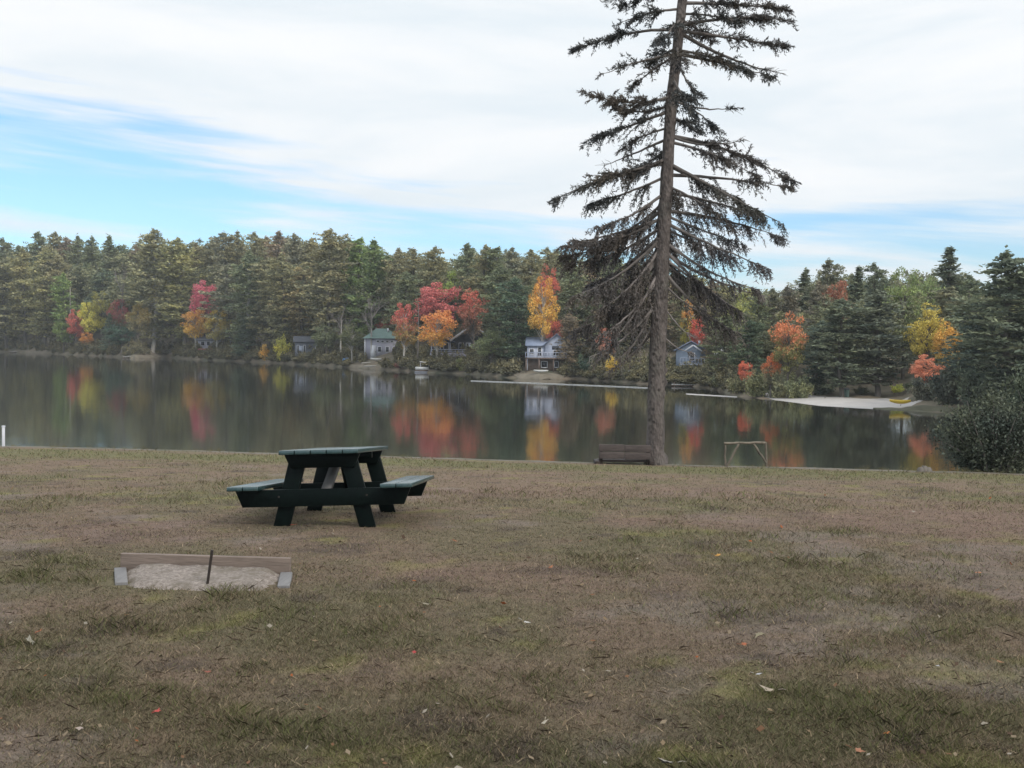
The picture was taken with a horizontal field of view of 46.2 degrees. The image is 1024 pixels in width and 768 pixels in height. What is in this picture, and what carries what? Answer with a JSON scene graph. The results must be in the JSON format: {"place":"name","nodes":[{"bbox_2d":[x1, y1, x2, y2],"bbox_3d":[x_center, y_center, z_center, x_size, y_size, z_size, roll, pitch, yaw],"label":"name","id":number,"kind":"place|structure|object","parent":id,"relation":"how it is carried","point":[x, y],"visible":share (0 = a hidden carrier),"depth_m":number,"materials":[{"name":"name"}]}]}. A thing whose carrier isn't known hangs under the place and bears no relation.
{"place":"outdoors","nodes":[
{"label":"outdoors","id":0,"kind":"place"},
{"bbox_2d":[127,563,279,590],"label":"sand","id":1,"kind":"structure","parent":0,"point":[185,577],"depth_m":7.86,"materials":[{"name":"beige sand"}]},
{"bbox_2d":[0,298,1022,416],"bbox_3d":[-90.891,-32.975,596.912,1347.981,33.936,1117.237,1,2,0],"label":"hill","id":2,"kind":"structure","parent":0,"point":[887,392],"depth_m":167.94,"materials":[{"name":"green plant"}]},
{"bbox_2d":[0,256,34,347],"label":"pine tree","id":3,"kind":"object","parent":2,"relation":"on","point":[4,321],"visible":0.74,"depth_m":326.89,"materials":[{"name":"green plant"}]},
{"bbox_2d":[0,246,44,343],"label":"pine tree","id":4,"kind":"object","parent":2,"relation":"on","point":[21,259],"visible":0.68,"depth_m":323.68,"materials":[{"name":"green plant"}]},
{"bbox_2d":[12,231,51,315],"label":"pine tree","id":5,"kind":"object","parent":2,"relation":"on","point":[35,246],"visible":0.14,"depth_m":347.47,"materials":[{"name":"green plant"}]},
{"bbox_2d":[18,245,72,346],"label":"pine tree","id":6,"kind":"object","parent":2,"relation":"on","point":[42,303],"visible":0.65,"depth_m":310.32,"materials":[{"name":"green plant"}]},
{"bbox_2d":[33,255,79,334],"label":"pine tree","id":7,"kind":"object","parent":2,"relation":"on","point":[57,260],"visible":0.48,"depth_m":308.56,"materials":[{"name":"green plant"}]},
{"bbox_2d":[48,272,84,348],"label":"pine tree","id":8,"kind":"object","parent":2,"relation":"on","point":[63,304],"visible":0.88,"depth_m":300.04,"materials":[{"name":"green plant"}]},
{"bbox_2d":[61,233,85,289],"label":"pine tree","id":9,"kind":"object","parent":2,"relation":"on","point":[74,255],"visible":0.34,"depth_m":327.34,"materials":[{"name":"green plant"}]},
{"bbox_2d":[77,302,102,342],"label":"birch tree","id":10,"kind":"object","parent":2,"relation":"on","point":[90,324],"visible":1,"depth_m":290.22,"materials":[{"name":"yellow plant"}]},
{"bbox_2d":[78,235,104,294],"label":"pine tree","id":11,"kind":"object","parent":2,"relation":"on","point":[88,246],"visible":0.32,"depth_m":323.55,"materials":[{"name":"green plant"}]},
{"bbox_2d":[81,268,116,337],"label":"pine tree","id":12,"kind":"object","parent":2,"relation":"on","point":[99,279],"visible":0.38,"depth_m":300.63,"materials":[{"name":"green plant"}]},
{"bbox_2d":[86,290,113,342],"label":"birch tree","id":13,"kind":"object","parent":2,"relation":"on","point":[101,305],"visible":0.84,"depth_m":291.48,"materials":[{"name":"green plant"}]},
{"bbox_2d":[104,322,136,353],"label":"broadleaf tree","id":14,"kind":"object","parent":2,"relation":"on","point":[121,332],"visible":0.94,"depth_m":270.11,"materials":[{"name":"green plant"}]},
{"bbox_2d":[125,301,150,338],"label":"broadleaf tree","id":15,"kind":"object","parent":2,"relation":"on","point":[143,321],"visible":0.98,"depth_m":270.07,"materials":[{"name":"plant"}]},
{"bbox_2d":[117,228,190,352],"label":"pine tree","id":16,"kind":"object","parent":2,"relation":"on","point":[149,285],"visible":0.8,"depth_m":272.92,"materials":[{"name":"green plant"}]},
{"bbox_2d":[148,237,216,347],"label":"pine tree","id":17,"kind":"object","parent":2,"relation":"on","point":[179,258],"visible":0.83,"depth_m":270.78,"materials":[{"name":"green plant"}]},
{"bbox_2d":[180,309,211,346],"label":"maple tree","id":18,"kind":"object","parent":2,"relation":"on","point":[196,328],"visible":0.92,"depth_m":257.53,"materials":[{"name":"orange plant"}]},
{"bbox_2d":[189,280,217,334],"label":"maple tree","id":19,"kind":"object","parent":2,"relation":"on","point":[197,296],"visible":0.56,"depth_m":260.74,"materials":[{"name":"red plant"}]},
{"bbox_2d":[202,310,230,349],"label":"maple tree","id":20,"kind":"object","parent":2,"relation":"on","point":[219,327],"visible":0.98,"depth_m":250.40,"materials":[{"name":"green plant"}]},
{"bbox_2d":[196,264,245,340],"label":"pine tree","id":21,"kind":"object","parent":2,"relation":"on","point":[225,281],"visible":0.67,"depth_m":253.17,"materials":[{"name":"green plant"}]},
{"bbox_2d":[206,232,241,321],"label":"pine tree","id":22,"kind":"object","parent":2,"relation":"on","point":[215,244],"visible":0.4,"depth_m":271.67,"materials":[{"name":"green plant"}]},
{"bbox_2d":[220,230,248,329],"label":"pine tree","id":23,"kind":"object","parent":2,"relation":"on","point":[238,243],"visible":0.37,"depth_m":271.18,"materials":[{"name":"green plant"}]},
{"bbox_2d":[219,250,268,347],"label":"pine tree","id":24,"kind":"object","parent":2,"relation":"on","point":[240,297],"visible":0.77,"depth_m":241.99,"materials":[{"name":"green plant"}]},
{"bbox_2d":[230,315,259,355],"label":"pine tree","id":25,"kind":"object","parent":2,"relation":"on","point":[240,346],"visible":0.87,"depth_m":241.48,"materials":[{"name":"green plant"}]},
{"bbox_2d":[232,231,269,322],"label":"pine tree","id":26,"kind":"object","parent":2,"relation":"on","point":[258,243],"visible":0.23,"depth_m":264.25,"materials":[{"name":"green plant"}]},
{"bbox_2d":[244,258,289,344],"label":"pine tree","id":27,"kind":"object","parent":2,"relation":"on","point":[259,272],"visible":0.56,"depth_m":238.81,"materials":[{"name":"green plant"}]},
{"bbox_2d":[259,252,316,345],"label":"pine tree","id":28,"kind":"object","parent":2,"relation":"on","point":[273,276],"visible":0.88,"depth_m":230.43,"materials":[{"name":"green plant"}]},
{"bbox_2d":[267,265,316,337],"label":"pine tree","id":29,"kind":"object","parent":2,"relation":"on","point":[292,309],"visible":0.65,"depth_m":229.28,"materials":[{"name":"green plant"}]},
{"bbox_2d":[277,233,306,333],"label":"pine tree","id":30,"kind":"object","parent":2,"relation":"on","point":[293,256],"visible":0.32,"depth_m":248.75,"materials":[{"name":"green plant"}]},
{"bbox_2d":[310,324,338,352],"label":"broadleaf tree","id":31,"kind":"object","parent":2,"relation":"on","point":[327,342],"visible":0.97,"depth_m":213.89,"materials":[{"name":"green plant"}]},
{"bbox_2d":[290,228,364,352],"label":"pine tree","id":32,"kind":"object","parent":2,"relation":"on","point":[321,281],"visible":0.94,"depth_m":216.64,"materials":[{"name":"green plant"}]},
{"bbox_2d":[338,323,364,362],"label":"broadleaf tree","id":33,"kind":"object","parent":2,"relation":"on","point":[348,339],"visible":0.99,"depth_m":204.33,"materials":[{"name":"green plant"}]},
{"bbox_2d":[334,236,376,332],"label":"pine tree","id":34,"kind":"object","parent":2,"relation":"on","point":[357,250],"visible":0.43,"depth_m":220.34,"materials":[{"name":"green plant"}]},
{"bbox_2d":[341,237,396,334],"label":"pine tree","id":35,"kind":"object","parent":2,"relation":"on","point":[374,265],"visible":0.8,"depth_m":211.27,"materials":[{"name":"green plant"}]},
{"bbox_2d":[0,336,738,391],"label":"undergrowth","id":36,"kind":"object","parent":2,"relation":"on","point":[472,360],"visible":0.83,"depth_m":182.65,"materials":[{"name":"green plant"}]},
{"bbox_2d":[364,328,396,358],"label":"lake cottage","id":37,"kind":"structure","parent":2,"relation":"on","point":[384,341],"depth_m":202.78,"materials":[{"name":"grey wood"}]},
{"bbox_2d":[376,245,407,332],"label":"pine tree","id":38,"kind":"object","parent":2,"relation":"on","point":[390,270],"visible":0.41,"depth_m":208.75,"materials":[{"name":"green plant"}]},
{"bbox_2d":[390,302,417,355],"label":"maple tree","id":39,"kind":"object","parent":2,"relation":"on","point":[404,331],"visible":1,"depth_m":186.63,"materials":[{"name":"red plant"}]},
{"bbox_2d":[383,270,427,345],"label":"pine tree","id":40,"kind":"object","parent":2,"relation":"on","point":[407,282],"visible":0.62,"depth_m":195.06,"materials":[{"name":"green plant"}]},
{"bbox_2d":[393,247,433,342],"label":"pine tree","id":41,"kind":"object","parent":2,"relation":"on","point":[403,267],"visible":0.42,"depth_m":203.66,"materials":[{"name":"green plant"}]},
{"bbox_2d":[411,246,452,329],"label":"pine tree","id":42,"kind":"object","parent":2,"relation":"on","point":[435,269],"visible":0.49,"depth_m":200.32,"materials":[{"name":"green plant"}]},
{"bbox_2d":[417,310,457,357],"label":"maple tree","id":43,"kind":"object","parent":2,"relation":"on","point":[436,335],"visible":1,"depth_m":177.87,"materials":[{"name":"orange plant"}]},
{"bbox_2d":[413,282,466,329],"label":"maple tree","id":44,"kind":"object","parent":2,"relation":"on","point":[433,296],"visible":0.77,"depth_m":187.34,"materials":[{"name":"red plant"}]},
{"bbox_2d":[430,327,483,356],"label":"gabled house","id":45,"kind":"structure","parent":2,"relation":"on","point":[464,338],"depth_m":182.72,"materials":[{"name":"grey wood"}]},
{"bbox_2d":[446,243,481,333],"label":"pine tree","id":46,"kind":"object","parent":2,"relation":"on","point":[469,255],"visible":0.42,"depth_m":194.65,"materials":[{"name":"green plant"}]},
{"bbox_2d":[457,288,490,347],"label":"maple tree","id":47,"kind":"object","parent":2,"relation":"on","point":[471,322],"visible":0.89,"depth_m":178.30,"materials":[{"name":"red plant"}]},
{"bbox_2d":[456,244,500,335],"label":"pine tree","id":48,"kind":"object","parent":2,"relation":"on","point":[483,263],"visible":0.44,"depth_m":187.38,"materials":[{"name":"green plant"}]},
{"bbox_2d":[470,330,508,372],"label":"broadleaf tree","id":49,"kind":"object","parent":2,"relation":"on","point":[494,343],"visible":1,"depth_m":164.32,"materials":[{"name":"green plant"}]},
{"bbox_2d":[473,246,520,328],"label":"pine tree","id":50,"kind":"object","parent":2,"relation":"on","point":[493,264],"visible":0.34,"depth_m":186.06,"materials":[{"name":"green plant"}]},
{"bbox_2d":[473,262,527,350],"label":"pine tree","id":51,"kind":"object","parent":2,"relation":"on","point":[501,273],"visible":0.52,"depth_m":168.60,"materials":[{"name":"green plant"}]},
{"bbox_2d":[487,247,527,343],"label":"pine tree","id":52,"kind":"object","parent":2,"relation":"on","point":[511,254],"visible":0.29,"depth_m":179.35,"materials":[{"name":"green plant"}]},
{"bbox_2d":[0,235,1023,379],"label":"forest","id":53,"kind":"object","parent":2,"relation":"on","point":[112,295],"visible":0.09,"depth_m":211.20,"materials":[{"name":"green plant"}]},
{"bbox_2d":[489,276,539,361],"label":"pine tree","id":54,"kind":"object","parent":2,"relation":"on","point":[517,348],"visible":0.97,"depth_m":161.81,"materials":[{"name":"green plant"}]},
{"bbox_2d":[518,249,545,333],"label":"pine tree","id":55,"kind":"object","parent":2,"relation":"on","point":[533,265],"visible":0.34,"depth_m":180.46,"materials":[{"name":"green plant"}]},
{"bbox_2d":[527,276,560,341],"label":"maple tree","id":56,"kind":"object","parent":2,"relation":"on","point":[548,312],"visible":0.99,"depth_m":159.74,"materials":[{"name":"orange plant"}]},
{"bbox_2d":[525,334,569,371],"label":"white house","id":57,"kind":"structure","parent":2,"relation":"on","point":[541,354],"depth_m":158.86,"materials":[{"name":"white wood"}]},
{"bbox_2d":[549,313,583,366],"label":"pine tree","id":58,"kind":"object","parent":2,"relation":"on","point":[568,319],"visible":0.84,"depth_m":157.93,"materials":[{"name":"green plant"}]},
{"bbox_2d":[549,265,596,358],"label":"pine tree","id":59,"kind":"object","parent":2,"relation":"on","point":[574,283],"visible":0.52,"depth_m":163.47,"materials":[{"name":"green plant"}]},
{"bbox_2d":[643,273,685,351],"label":"pine tree","id":60,"kind":"object","parent":2,"relation":"on","point":[671,309],"visible":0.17,"depth_m":151.82,"materials":[{"name":"green plant"}]},
{"bbox_2d":[674,341,705,367],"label":"bluegrey house","id":61,"kind":"structure","parent":2,"relation":"on","point":[681,356],"depth_m":141.24,"materials":[{"name":"wood"}]},
{"bbox_2d":[690,281,720,361],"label":"pine tree","id":62,"kind":"object","parent":2,"relation":"on","point":[707,352],"visible":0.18,"depth_m":140.62,"materials":[{"name":"green plant"}]},
{"bbox_2d":[697,316,746,373],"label":"pine tree","id":63,"kind":"object","parent":2,"relation":"on","point":[727,322],"visible":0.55,"depth_m":123.10,"materials":[{"name":"green plant"}]},
{"bbox_2d":[724,319,768,375],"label":"pine tree","id":64,"kind":"object","parent":2,"relation":"on","point":[752,335],"visible":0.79,"depth_m":114.83,"materials":[{"name":"green plant"}]},
{"bbox_2d":[742,365,772,396],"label":"willow bush","id":65,"kind":"object","parent":2,"relation":"on","point":[753,387],"visible":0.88,"depth_m":108.94,"materials":[{"name":"green plant"}]},
{"bbox_2d":[741,294,777,373],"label":"pine tree","id":66,"kind":"object","parent":2,"relation":"on","point":[762,312],"visible":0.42,"depth_m":126.97,"materials":[{"name":"green plant"}]},
{"bbox_2d":[760,365,794,397],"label":"willow bush","id":67,"kind":"object","parent":2,"relation":"on","point":[778,390],"visible":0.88,"depth_m":107.30,"materials":[{"name":"green plant"}]},
{"bbox_2d":[763,285,803,372],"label":"pine tree","id":68,"kind":"object","parent":2,"relation":"on","point":[787,294],"visible":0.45,"depth_m":126.89,"materials":[{"name":"green plant"}]},
{"bbox_2d":[767,310,808,397],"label":"maple tree","id":69,"kind":"object","parent":2,"relation":"on","point":[786,353],"visible":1,"depth_m":106.38,"materials":[{"name":"orange plant"}]},
{"bbox_2d":[782,371,814,398],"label":"willow bush","id":70,"kind":"object","parent":2,"relation":"on","point":[795,390],"visible":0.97,"depth_m":105.80,"materials":[{"name":"green plant"}]},
{"bbox_2d":[786,267,815,355],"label":"spruce tree","id":71,"kind":"object","parent":2,"relation":"on","point":[804,278],"visible":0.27,"depth_m":137.86,"materials":[{"name":"green plant"}]},
{"bbox_2d":[790,279,831,376],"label":"pine tree","id":72,"kind":"object","parent":2,"relation":"on","point":[816,295],"visible":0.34,"depth_m":117.97,"materials":[{"name":"green plant"}]},
{"bbox_2d":[789,320,845,393],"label":"pine tree","id":73,"kind":"object","parent":2,"relation":"on","point":[816,371],"visible":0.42,"depth_m":109.47,"materials":[{"name":"green plant"}]},
{"bbox_2d":[800,258,846,335],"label":"pine tree","id":74,"kind":"object","parent":2,"relation":"on","point":[833,278],"visible":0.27,"depth_m":127.73,"materials":[{"name":"green plant"}]},
{"bbox_2d":[801,297,883,396],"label":"pine tree","id":75,"kind":"object","parent":2,"relation":"on","point":[835,322],"visible":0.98,"depth_m":105.08,"materials":[{"name":"green plant"}]},
{"bbox_2d":[844,266,884,367],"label":"spruce tree","id":76,"kind":"object","parent":2,"relation":"on","point":[856,285],"visible":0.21,"depth_m":125.29,"materials":[{"name":"green plant"}]},
{"bbox_2d":[854,262,894,373],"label":"pine tree","id":77,"kind":"object","parent":2,"relation":"on","point":[878,273],"visible":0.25,"depth_m":120.08,"materials":[{"name":"green plant"}]},
{"bbox_2d":[821,289,928,396],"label":"pine tree","id":78,"kind":"object","parent":2,"relation":"on","point":[879,347],"visible":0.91,"depth_m":105.44,"materials":[{"name":"green plant"}]},
{"bbox_2d":[881,266,928,378],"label":"broadleaf tree","id":79,"kind":"object","parent":2,"relation":"on","point":[911,290],"visible":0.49,"depth_m":117.14,"materials":[{"name":"green plant"}]},
{"bbox_2d":[906,374,935,400],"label":"leafy bush","id":80,"kind":"object","parent":2,"relation":"on","point":[921,391],"visible":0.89,"depth_m":95.27,"materials":[{"name":"green plant"}]},
{"bbox_2d":[900,302,947,383],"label":"maple tree","id":81,"kind":"object","parent":2,"relation":"on","point":[924,344],"visible":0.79,"depth_m":103.39,"materials":[{"name":"yellow plant"}]},
{"bbox_2d":[908,354,945,384],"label":"maple tree","id":82,"kind":"object","parent":2,"relation":"on","point":[918,367],"visible":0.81,"depth_m":99.00,"materials":[{"name":"red plant"}]},
{"bbox_2d":[906,246,971,360],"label":"pine tree","id":83,"kind":"object","parent":2,"relation":"on","point":[944,272],"visible":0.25,"depth_m":121.33,"materials":[{"name":"green plant"}]},
{"bbox_2d":[910,285,971,372],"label":"pine tree","id":84,"kind":"object","parent":2,"relation":"on","point":[945,293],"visible":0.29,"depth_m":106.69,"materials":[{"name":"green plant"}]},
{"bbox_2d":[925,357,962,404],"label":"leafy bush","id":85,"kind":"object","parent":2,"relation":"on","point":[945,391],"visible":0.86,"depth_m":91.91,"materials":[{"name":"green plant"}]},
{"bbox_2d":[930,317,961,371],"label":"maple tree","id":86,"kind":"object","parent":2,"relation":"on","point":[938,336],"visible":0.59,"depth_m":101.39,"materials":[{"name":"orange plant"}]},
{"bbox_2d":[948,272,981,359],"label":"pine tree","id":87,"kind":"object","parent":2,"relation":"on","point":[965,289],"visible":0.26,"depth_m":112.73,"materials":[{"name":"green plant"}]},
{"bbox_2d":[930,299,1010,386],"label":"pine tree","id":88,"kind":"object","parent":2,"relation":"on","point":[968,351],"visible":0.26,"depth_m":91.67,"materials":[{"name":"green plant"}]},
{"bbox_2d":[925,245,1023,394],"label":"pine tree","id":89,"kind":"object","parent":2,"relation":"on","point":[1005,291],"visible":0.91,"depth_m":84.69,"materials":[{"name":"green plant"}]},
{"bbox_2d":[952,356,998,408],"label":"leafy bush","id":90,"kind":"object","parent":2,"relation":"on","point":[965,387],"visible":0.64,"depth_m":88.37,"materials":[{"name":"green plant"}]},
{"bbox_2d":[980,355,1023,411],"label":"leafy bush","id":91,"kind":"object","parent":2,"relation":"on","point":[998,375],"visible":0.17,"depth_m":84.97,"materials":[{"name":"green plant"}]},
{"bbox_2d":[0,447,1023,767],"bbox_3d":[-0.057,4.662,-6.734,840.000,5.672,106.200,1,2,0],"label":"lawn","id":92,"kind":"structure","parent":0,"point":[1012,549],"depth_m":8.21,"materials":[{"name":"plant"}]},
{"bbox_2d":[114,553,291,587],"bbox_3d":[-2.066,1.271,7.941,1.314,0.191,0.504,1,2,5],"label":"horseshoe pit","id":93,"kind":"object","parent":92,"relation":"on","point":[281,566],"visible":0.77,"depth_m":8.14,"materials":[{"name":"beige wood"}]},
{"bbox_2d":[227,446,433,526],"bbox_3d":[-1.680,0.987,11.620,1.658,0.730,1.900,-2,-2,2],"label":"picnic table","id":94,"kind":"object","parent":92,"relation":"on","point":[288,494],"visible":0.9,"depth_m":10.86,"materials":[{"name":"paint"}]},
{"bbox_2d":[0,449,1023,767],"bbox_3d":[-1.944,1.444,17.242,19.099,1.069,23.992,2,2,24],"label":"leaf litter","id":95,"kind":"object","parent":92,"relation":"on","point":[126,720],"visible":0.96,"depth_m":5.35,"materials":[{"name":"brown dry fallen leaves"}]},
{"bbox_2d":[0,445,1023,474],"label":"sand strip","id":96,"kind":"object","parent":92,"relation":"on","point":[519,460],"visible":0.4,"depth_m":26.29,"materials":[{"name":"beige sand"}]},
{"bbox_2d":[593,444,654,465],"bbox_3d":[2.418,1.702,25.989,1.270,0.812,0.520,1,2,-1],"label":"park bench","id":97,"kind":"object","parent":96,"relation":"on","point":[625,456],"visible":0.8,"depth_m":25.81,"materials":[{"name":"wood"}]},
{"bbox_2d":[546,0,801,464],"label":"spruce tree","id":98,"kind":"object","parent":92,"relation":"on","point":[658,264],"visible":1,"depth_m":25.79,"materials":[{"name":"brown plant"}]},
{"bbox_2d":[922,376,1023,473],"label":"leafy shrub","id":99,"kind":"object","parent":92,"relation":"on","point":[991,441],"visible":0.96,"depth_m":25.33,"materials":[{"name":"green plant"}]},
{"bbox_2d":[1002,361,1023,453],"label":"leafy shrub","id":100,"kind":"object","parent":92,"relation":"on","point":[1017,393],"visible":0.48,"depth_m":26.32,"materials":[{"name":"green plant"}]},
{"bbox_2d":[0,352,1023,473],"bbox_3d":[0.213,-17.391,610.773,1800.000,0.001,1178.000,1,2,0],"label":"lake","id":101,"kind":"structure","parent":0,"point":[49,400],"depth_m":77.69,"materials":[{"name":"black liquid"}]},
{"bbox_2d":[0,0,1023,296],"label":"sky","id":102,"kind":"structure","parent":0,"point":[423,125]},
{"bbox_2d":[765,393,922,408],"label":"beach","id":103,"kind":"structure","parent":0,"point":[836,401],"depth_m":100.05,"materials":[{"name":"beige sand"}]},
{"bbox_2d":[873,405,983,413],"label":"grass bank","id":104,"kind":"structure","parent":0,"point":[928,408],"depth_m":90.83,"materials":[{"name":"green plant"}]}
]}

